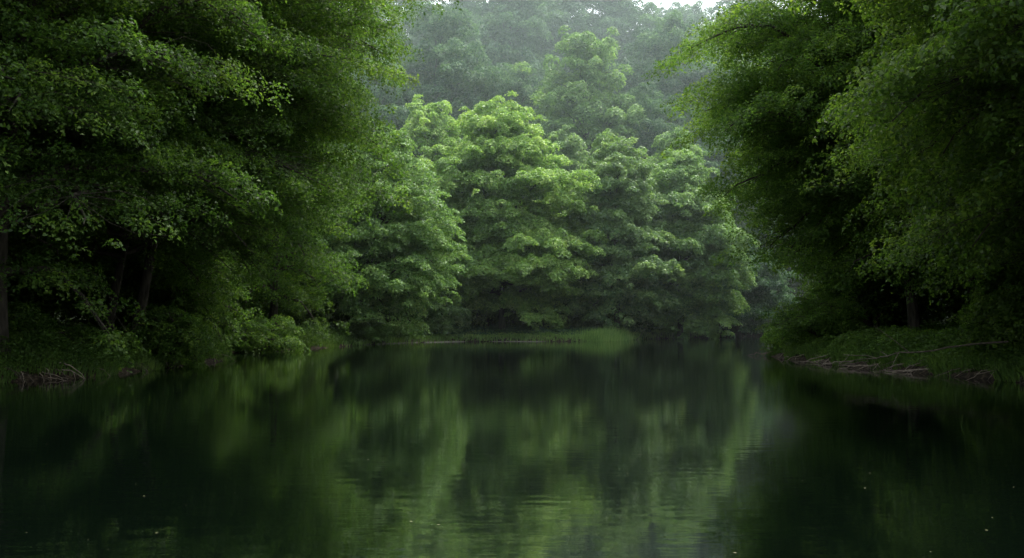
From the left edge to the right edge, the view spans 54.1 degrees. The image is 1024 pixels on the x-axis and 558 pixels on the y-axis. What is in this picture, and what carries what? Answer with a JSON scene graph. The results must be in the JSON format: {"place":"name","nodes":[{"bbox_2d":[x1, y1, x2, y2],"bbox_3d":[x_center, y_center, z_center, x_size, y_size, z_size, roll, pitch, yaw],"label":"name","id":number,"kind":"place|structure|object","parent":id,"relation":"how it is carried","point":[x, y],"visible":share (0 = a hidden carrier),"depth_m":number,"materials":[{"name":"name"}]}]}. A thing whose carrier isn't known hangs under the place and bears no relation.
{"place":"outdoors","nodes":[
{"label":"outdoors","id":0,"kind":"place"},
{"bbox_2d":[379,341,547,343],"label":"shore","id":1,"kind":"structure","parent":0,"point":[490,341],"depth_m":73.39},
{"bbox_2d":[0,336,1023,557],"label":"lake water","id":2,"kind":"structure","parent":0,"point":[707,447],"depth_m":11.66,"materials":[{"name":"green liquid"}]},
{"bbox_2d":[0,45,1023,382],"bbox_3d":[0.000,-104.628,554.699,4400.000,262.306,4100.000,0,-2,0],"label":"ground","id":3,"kind":"structure","parent":0,"point":[732,329],"depth_m":34.93,"materials":[{"name":"soil"}]},
{"bbox_2d":[0,0,78,299],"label":"beech tree","id":4,"kind":"object","parent":3,"relation":"on","point":[38,121],"visible":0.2,"depth_m":25.75,"materials":[{"name":"green plant"}]},
{"bbox_2d":[10,319,117,351],"bbox_3d":[-14.372,2.011,30.963,3.956,1.699,4.314,0,-2,0],"label":"bush","id":5,"kind":"object","parent":3,"relation":"on","point":[80,333],"visible":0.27,"depth_m":30.84,"materials":[{"name":"green plant"}]},
{"bbox_2d":[17,165,123,281],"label":"beech tree","id":6,"kind":"object","parent":3,"relation":"on","point":[94,246],"depth_m":40.31,"materials":[{"name":"green plant"}]},
{"bbox_2d":[7,214,138,328],"bbox_3d":[-18.961,-1.558,39.961,9.236,9.897,8.968,1,-3,-32],"label":"young tree","id":7,"kind":"object","parent":3,"relation":"on","point":[69,302],"visible":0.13,"depth_m":38.86,"materials":[{"name":"green plant"}]},
{"bbox_2d":[18,246,132,326],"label":"young tree","id":8,"kind":"object","parent":3,"relation":"on","point":[84,321],"visible":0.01,"depth_m":44.25,"materials":[{"name":"green plant"}]},
{"bbox_2d":[49,243,209,329],"bbox_3d":[-17.274,-0.367,45.920,7.015,7.742,7.225,-2,-3,45],"label":"young tree","id":9,"kind":"object","parent":3,"relation":"on","point":[107,301],"visible":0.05,"depth_m":44.28,"materials":[{"name":"green plant"}]},
{"bbox_2d":[43,145,252,336],"bbox_3d":[-16.979,-9.160,47.425,12.189,25.529,11.770,2,-3,-33],"label":"beech tree","id":10,"kind":"object","parent":3,"relation":"on","point":[169,295],"visible":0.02,"depth_m":43.52,"materials":[{"name":"green plant"}]},
{"bbox_2d":[77,251,220,325],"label":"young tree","id":11,"kind":"object","parent":3,"relation":"on","point":[154,301],"depth_m":48.29,"materials":[{"name":"green plant"}]},
{"bbox_2d":[0,0,299,372],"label":"beech tree","id":12,"kind":"object","parent":3,"relation":"on","point":[106,24],"visible":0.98,"depth_m":26.61,"materials":[{"name":"green plant"}]},
{"bbox_2d":[0,0,306,292],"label":"beech tree","id":13,"kind":"object","parent":3,"relation":"on","point":[158,256],"visible":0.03,"depth_m":33.84,"materials":[{"name":"green plant"}]},
{"bbox_2d":[123,297,219,367],"bbox_3d":[-11.431,2.065,33.749,3.125,2.916,3.589,0,-2,0],"label":"bush","id":14,"kind":"object","parent":3,"relation":"on","point":[175,337],"visible":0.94,"depth_m":33.34,"materials":[{"name":"green plant"}]},
{"bbox_2d":[0,332,359,383],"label":"grass","id":15,"kind":"structure","parent":3,"relation":"on","point":[114,369],"depth_m":29.11,"materials":[{"name":"green plant"}]},
{"bbox_2d":[0,320,360,374],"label":"undergrowth","id":16,"kind":"object","parent":3,"relation":"on","point":[73,348],"visible":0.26,"depth_m":28.96,"materials":[{"name":"green plant"}]},
{"bbox_2d":[8,0,358,331],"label":"beech tree","id":17,"kind":"object","parent":3,"relation":"on","point":[116,284],"visible":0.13,"depth_m":37.25,"materials":[{"name":"green plant"}]},
{"bbox_2d":[109,213,267,350],"bbox_3d":[-14.356,-0.119,44.632,7.013,7.515,6.809,2,-3,-33],"label":"young tree","id":18,"kind":"object","parent":3,"relation":"on","point":[204,298],"visible":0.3,"depth_m":43.52,"materials":[{"name":"green plant"}]},
{"bbox_2d":[7,0,462,338],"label":"beech tree","id":19,"kind":"object","parent":3,"relation":"on","point":[358,18],"visible":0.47,"depth_m":35.17,"materials":[{"name":"green plant"}]},
{"bbox_2d":[201,250,275,325],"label":"young tree","id":20,"kind":"object","parent":3,"relation":"on","point":[240,300],"visible":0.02,"depth_m":54.92,"materials":[{"name":"green plant"}]},
{"bbox_2d":[222,232,272,326],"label":"beech tree","id":21,"kind":"object","parent":3,"relation":"on","point":[255,293],"depth_m":60.06,"materials":[{"name":"green plant"}]},
{"bbox_2d":[215,314,311,352],"bbox_3d":[-12.431,3.104,50.015,4.802,2.789,5.068,0,-2,0],"label":"bush","id":22,"kind":"object","parent":3,"relation":"on","point":[261,336],"visible":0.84,"depth_m":48.93,"materials":[{"name":"green plant"}]},
{"bbox_2d":[219,232,310,325],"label":"young tree","id":23,"kind":"object","parent":3,"relation":"on","point":[269,304],"depth_m":61.24,"materials":[{"name":"green plant"}]},
{"bbox_2d":[229,224,337,325],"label":"young tree","id":24,"kind":"object","parent":3,"relation":"on","point":[312,309],"depth_m":66.30,"materials":[{"name":"green plant"}]},
{"bbox_2d":[224,230,348,330],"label":"young tree","id":25,"kind":"object","parent":3,"relation":"on","point":[292,315],"visible":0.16,"depth_m":61.31,"materials":[{"name":"green plant"}]},
{"bbox_2d":[210,0,411,346],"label":"beech tree","id":26,"kind":"object","parent":3,"relation":"on","point":[273,306],"visible":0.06,"depth_m":55.36,"materials":[{"name":"green plant"}]},
{"bbox_2d":[278,224,361,329],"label":"young tree","id":27,"kind":"object","parent":3,"relation":"on","point":[338,317],"visible":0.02,"depth_m":67.15,"materials":[{"name":"green plant"}]},
{"bbox_2d":[286,139,353,194],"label":"beech tree","id":28,"kind":"object","parent":3,"relation":"on","point":[332,149],"depth_m":75.31,"materials":[{"name":"green plant"}]},
{"bbox_2d":[324,36,370,164],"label":"hillside tree","id":29,"kind":"object","parent":3,"relation":"on","point":[351,75],"depth_m":115.41,"materials":[{"name":"green plant"}]},
{"bbox_2d":[336,314,393,343],"bbox_3d":[-9.623,3.357,65.883,3.918,2.295,4.290,0,-2,0],"label":"bush","id":30,"kind":"object","parent":3,"relation":"on","point":[380,328],"visible":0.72,"depth_m":64.90,"materials":[{"name":"green plant"}]},
{"bbox_2d":[328,60,424,196],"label":"hillside tree","id":31,"kind":"object","parent":3,"relation":"on","point":[403,112],"visible":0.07,"depth_m":102.12,"materials":[{"name":"green plant"}]},
{"bbox_2d":[293,121,472,339],"bbox_3d":[-8.818,-2.960,66.428,12.388,14.883,12.856,0,-2,0],"label":"maple tree","id":32,"kind":"object","parent":3,"relation":"on","point":[394,255],"visible":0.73,"depth_m":63.95,"materials":[{"name":"green plant"}]},
{"bbox_2d":[353,6,417,102],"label":"hillside tree","id":33,"kind":"object","parent":3,"relation":"on","point":[413,39],"visible":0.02,"depth_m":132.40,"materials":[{"name":"green plant"}]},
{"bbox_2d":[369,236,430,324],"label":"young tree","id":34,"kind":"object","parent":3,"relation":"on","point":[388,313],"visible":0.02,"depth_m":78.72,"materials":[{"name":"green plant"}]},
{"bbox_2d":[387,321,417,340],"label":"bush","id":35,"kind":"object","parent":3,"relation":"on","point":[399,331],"visible":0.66,"depth_m":70.02,"materials":[{"name":"green plant"}]},
{"bbox_2d":[382,0,447,98],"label":"hillside tree","id":36,"kind":"object","parent":3,"relation":"on","point":[407,27],"visible":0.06,"depth_m":137.39,"materials":[{"name":"green plant"}]},
{"bbox_2d":[389,94,474,323],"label":"maple tree","id":37,"kind":"object","parent":3,"relation":"on","point":[431,121],"visible":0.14,"depth_m":85.65,"materials":[{"name":"green plant"}]},
{"bbox_2d":[368,0,511,160],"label":"hillside tree","id":38,"kind":"object","parent":3,"relation":"on","point":[453,57],"visible":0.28,"depth_m":109.21,"materials":[{"name":"green plant"}]},
{"bbox_2d":[410,282,474,338],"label":"bush","id":39,"kind":"object","parent":3,"relation":"on","point":[445,318],"visible":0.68,"depth_m":73.29,"materials":[{"name":"green plant"}]},
{"bbox_2d":[416,303,483,327],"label":"young tree","id":40,"kind":"object","parent":3,"relation":"on","point":[466,318],"visible":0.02,"depth_m":83.19,"materials":[{"name":"green plant"}]},
{"bbox_2d":[413,0,505,99],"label":"hillside tree","id":41,"kind":"object","parent":3,"relation":"on","point":[470,5],"visible":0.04,"depth_m":133.56,"materials":[{"name":"green plant"}]},
{"bbox_2d":[438,138,482,325],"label":"maple tree","id":42,"kind":"object","parent":3,"relation":"on","point":[460,139],"depth_m":90.88,"materials":[{"name":"green plant"}]},
{"bbox_2d":[301,320,662,335],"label":"undergrowth","id":43,"kind":"object","parent":3,"relation":"on","point":[478,328],"visible":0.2,"depth_m":78.22,"materials":[{"name":"green plant"}]},
{"bbox_2d":[467,285,545,329],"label":"young tree","id":44,"kind":"object","parent":3,"relation":"on","point":[506,310],"visible":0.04,"depth_m":83.27,"materials":[{"name":"green plant"}]},
{"bbox_2d":[459,64,555,200],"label":"hillside tree","id":45,"kind":"object","parent":3,"relation":"on","point":[514,82],"visible":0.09,"depth_m":109.34,"materials":[{"name":"green plant"}]},
{"bbox_2d":[472,309,542,326],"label":"young tree","id":46,"kind":"object","parent":3,"relation":"on","point":[513,314],"visible":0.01,"depth_m":85.15,"materials":[{"name":"green plant"}]},
{"bbox_2d":[458,0,569,116],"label":"hillside tree","id":47,"kind":"object","parent":3,"relation":"on","point":[512,42],"visible":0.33,"depth_m":125.94,"materials":[{"name":"green plant"}]},
{"bbox_2d":[331,326,698,345],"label":"grass","id":48,"kind":"structure","parent":3,"relation":"on","point":[514,335],"depth_m":74.14,"materials":[{"name":"green plant"}]},
{"bbox_2d":[412,90,620,335],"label":"maple tree","id":49,"kind":"object","parent":3,"relation":"on","point":[516,239],"visible":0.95,"depth_m":75.60,"materials":[{"name":"green plant"}]},
{"bbox_2d":[506,276,581,327],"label":"young tree","id":50,"kind":"object","parent":3,"relation":"on","point":[546,319],"visible":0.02,"depth_m":85.09,"materials":[{"name":"green plant"}]},
{"bbox_2d":[526,124,589,323],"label":"maple tree","id":51,"kind":"object","parent":3,"relation":"on","point":[568,143],"visible":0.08,"depth_m":90.56,"materials":[{"name":"green plant"}]},
{"bbox_2d":[515,214,613,328],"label":"young tree","id":52,"kind":"object","parent":3,"relation":"on","point":[568,306],"visible":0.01,"depth_m":84.15,"materials":[{"name":"green plant"}]},
{"bbox_2d":[521,0,628,160],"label":"hillside tree","id":53,"kind":"object","parent":3,"relation":"on","point":[568,9],"visible":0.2,"depth_m":134.34,"materials":[{"name":"green plant"}]},
{"bbox_2d":[511,25,648,213],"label":"hillside tree","id":54,"kind":"object","parent":3,"relation":"on","point":[588,118],"visible":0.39,"depth_m":104.90,"materials":[{"name":"green plant"}]},
{"bbox_2d":[566,276,623,328],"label":"young tree","id":55,"kind":"object","parent":3,"relation":"on","point":[586,324],"visible":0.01,"depth_m":86.84,"materials":[{"name":"green plant"}]},
{"bbox_2d":[565,325,641,341],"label":"reeds","id":56,"kind":"object","parent":3,"relation":"on","point":[606,334],"visible":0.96,"depth_m":75.25,"materials":[{"name":"green plant"}]},
{"bbox_2d":[572,296,641,331],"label":"young tree","id":57,"kind":"object","parent":3,"relation":"on","point":[612,322],"depth_m":86.49,"materials":[{"name":"green plant"}]},
{"bbox_2d":[574,0,663,105],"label":"hillside tree","id":58,"kind":"object","parent":3,"relation":"on","point":[627,15],"visible":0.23,"depth_m":137.26,"materials":[{"name":"green plant"}]},
{"bbox_2d":[552,128,695,338],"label":"maple tree","id":59,"kind":"object","parent":3,"relation":"on","point":[626,273],"visible":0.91,"depth_m":78.81,"materials":[{"name":"green plant"}]},
{"bbox_2d":[597,239,668,332],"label":"young tree","id":60,"kind":"object","parent":3,"relation":"on","point":[638,315],"visible":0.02,"depth_m":87.31,"materials":[{"name":"green plant"}]},
{"bbox_2d":[595,81,685,194],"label":"hillside tree","id":61,"kind":"object","parent":3,"relation":"on","point":[650,104],"visible":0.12,"depth_m":106.25,"materials":[{"name":"green plant"}]},
{"bbox_2d":[646,1,684,55],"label":"hillside tree","id":62,"kind":"object","parent":3,"relation":"on","point":[666,11],"visible":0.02,"depth_m":150.92,"materials":[{"name":"green plant"}]},
{"bbox_2d":[621,258,720,329],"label":"young tree","id":63,"kind":"object","parent":3,"relation":"on","point":[646,322],"depth_m":87.97,"materials":[{"name":"green plant"}]},
{"bbox_2d":[601,9,744,175],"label":"hillside tree","id":64,"kind":"object","parent":3,"relation":"on","point":[661,41],"visible":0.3,"depth_m":115.64,"materials":[{"name":"green plant"}]},
{"bbox_2d":[650,322,705,336],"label":"bush","id":65,"kind":"object","parent":3,"relation":"on","point":[674,324],"visible":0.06,"depth_m":88.08,"materials":[{"name":"green plant"}]},
{"bbox_2d":[651,0,713,58],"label":"hillside tree","id":66,"kind":"object","parent":3,"relation":"on","point":[688,13],"visible":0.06,"depth_m":144.83,"materials":[{"name":"green plant"}]},
{"bbox_2d":[608,148,760,338],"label":"maple tree","id":67,"kind":"object","parent":3,"relation":"on","point":[701,309],"visible":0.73,"depth_m":82.60,"materials":[{"name":"green plant"}]},
{"bbox_2d":[641,126,740,290],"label":"maple tree","id":68,"kind":"object","parent":3,"relation":"on","point":[662,141],"visible":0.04,"depth_m":93.97,"materials":[{"name":"green plant"}]},
{"bbox_2d":[685,20,765,145],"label":"hillside tree","id":69,"kind":"object","parent":3,"relation":"on","point":[700,26],"visible":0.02,"depth_m":121.56,"materials":[{"name":"green plant"}]},
{"bbox_2d":[702,172,779,256],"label":"young tree","id":70,"kind":"object","parent":3,"relation":"on","point":[741,223],"visible":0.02,"depth_m":103.86,"materials":[{"name":"green plant"}]},
{"bbox_2d":[717,318,765,328],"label":"bush","id":71,"kind":"object","parent":3,"relation":"on","point":[746,324],"visible":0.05,"depth_m":95.74,"materials":[{"name":"green plant"}]},
{"bbox_2d":[695,133,788,247],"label":"hillside tree","id":72,"kind":"object","parent":3,"relation":"on","point":[715,162],"visible":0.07,"depth_m":105.82,"materials":[{"name":"green plant"}]},
{"bbox_2d":[707,0,796,84],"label":"hillside tree","id":73,"kind":"object","parent":3,"relation":"on","point":[711,10],"visible":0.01,"depth_m":139.96,"materials":[{"name":"green plant"}]},
{"bbox_2d":[706,241,800,336],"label":"maple tree","id":74,"kind":"object","parent":3,"relation":"on","point":[755,297],"visible":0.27,"depth_m":91.80,"materials":[{"name":"green plant"}]},
{"bbox_2d":[732,196,779,260],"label":"young tree","id":75,"kind":"object","parent":3,"relation":"on","point":[756,225],"depth_m":105.63,"materials":[{"name":"green plant"}]},
{"bbox_2d":[760,224,797,262],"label":"young tree","id":76,"kind":"object","parent":3,"relation":"on","point":[779,243],"visible":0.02,"depth_m":107.69,"materials":[{"name":"green plant"}]},
{"bbox_2d":[759,324,804,354],"bbox_3d":[12.574,2.825,44.394,3.170,1.700,2.750,-1,-2,19],"label":"bush","id":77,"kind":"object","parent":3,"relation":"on","point":[769,338],"visible":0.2,"depth_m":44.19,"materials":[{"name":"green plant"}]},
{"bbox_2d":[755,278,868,348],"bbox_3d":[12.336,1.614,41.092,4.398,3.295,4.443,1,-2,-19],"label":"bush","id":78,"kind":"object","parent":3,"relation":"on","point":[815,320],"visible":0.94,"depth_m":40.48,"materials":[{"name":"green plant"}]},
{"bbox_2d":[642,0,1000,330],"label":"beech tree","id":79,"kind":"object","parent":3,"relation":"on","point":[722,31],"visible":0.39,"depth_m":39.77,"materials":[{"name":"green plant"}]},
{"bbox_2d":[725,1,930,326],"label":"beech tree","id":80,"kind":"object","parent":3,"relation":"on","point":[868,322],"depth_m":49.79,"materials":[{"name":"green plant"}]},
{"bbox_2d":[681,0,979,325],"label":"beech tree","id":81,"kind":"object","parent":3,"relation":"on","point":[801,236],"visible":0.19,"depth_m":40.38,"materials":[{"name":"green plant"}]},
{"bbox_2d":[791,221,943,327],"bbox_3d":[18.463,-0.223,52.104,7.970,8.540,7.738,2,-3,-42],"label":"young tree","id":82,"kind":"object","parent":3,"relation":"on","point":[811,280],"visible":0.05,"depth_m":51.37,"materials":[{"name":"green plant"}]},
{"bbox_2d":[772,210,963,327],"bbox_3d":[17.993,-1.282,48.969,9.398,10.372,9.680,1,-3,-27],"label":"young tree","id":83,"kind":"object","parent":3,"relation":"on","point":[867,289],"visible":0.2,"depth_m":47.55,"materials":[{"name":"green plant"}]},
{"bbox_2d":[810,272,936,326],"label":"young tree","id":84,"kind":"object","parent":3,"relation":"on","point":[879,317],"visible":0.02,"depth_m":53.64,"materials":[{"name":"green plant"}]},
{"bbox_2d":[764,320,1023,381],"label":"undergrowth","id":85,"kind":"object","parent":3,"relation":"on","point":[874,332],"visible":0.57,"depth_m":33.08,"materials":[{"name":"green plant"}]},
{"bbox_2d":[787,0,1023,284],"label":"beech tree","id":86,"kind":"object","parent":3,"relation":"on","point":[983,49],"visible":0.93,"depth_m":22.27,"materials":[{"name":"green plant"}]},
{"bbox_2d":[805,41,1013,324],"bbox_3d":[19.714,-6.958,40.983,16.262,19.685,15.715,-2,-3,42],"label":"beech tree","id":87,"kind":"object","parent":3,"relation":"on","point":[852,200],"visible":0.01,"depth_m":39.86,"materials":[{"name":"green plant"}]},
{"bbox_2d":[798,0,1023,328],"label":"beech tree","id":88,"kind":"object","parent":3,"relation":"on","point":[891,214],"visible":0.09,"depth_m":34.62,"materials":[{"name":"green plant"}]},
{"bbox_2d":[893,368,931,373],"bbox_3d":[11.792,2.860,29.843,1.326,0.432,0.097,-1,-2,20],"label":"driftwood stick","id":89,"kind":"object","parent":3,"relation":"on","point":[914,370],"visible":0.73,"depth_m":29.79,"materials":[{"name":"brown wood"}]},
{"bbox_2d":[862,322,970,346],"bbox_3d":[13.944,2.410,35.188,3.335,1.795,3.561,0,-2,0],"label":"bush","id":90,"kind":"object","parent":3,"relation":"on","point":[894,333],"visible":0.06,"depth_m":34.90,"materials":[{"name":"green plant"}]},
{"bbox_2d":[888,297,952,323],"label":"young tree","id":91,"kind":"object","parent":3,"relation":"on","point":[934,314],"depth_m":58.02,"materials":[{"name":"green plant"}]},
{"bbox_2d":[834,326,1008,368],"bbox_3d":[10.966,1.808,26.833,4.724,1.129,1.557,0,-2,0],"label":"fallen branch","id":92,"kind":"object","parent":3,"relation":"on","point":[926,351],"visible":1,"depth_m":26.97,"materials":[{"name":"brown wood"}]},
{"bbox_2d":[820,0,1023,337],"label":"beech tree","id":93,"kind":"object","parent":3,"relation":"on","point":[1017,249],"visible":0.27,"depth_m":26.64,"materials":[{"name":"green plant"}]},
{"bbox_2d":[915,234,1003,327],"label":"young tree","id":94,"kind":"object","parent":3,"relation":"on","point":[952,305],"visible":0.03,"depth_m":44.06,"materials":[{"name":"green plant"}]},
{"bbox_2d":[929,239,1020,321],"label":"young tree","id":95,"kind":"object","parent":3,"relation":"on","point":[965,306],"visible":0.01,"depth_m":41.23,"materials":[{"name":"green plant"}]},
{"bbox_2d":[935,280,1023,365],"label":"bush","id":96,"kind":"object","parent":3,"relation":"on","point":[992,313],"visible":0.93,"depth_m":28.08,"materials":[{"name":"green plant"}]},
{"bbox_2d":[387,0,827,32],"label":"sky","id":97,"kind":"structure","parent":0,"point":[708,3],"materials":[{"name":"white"}]}
]}

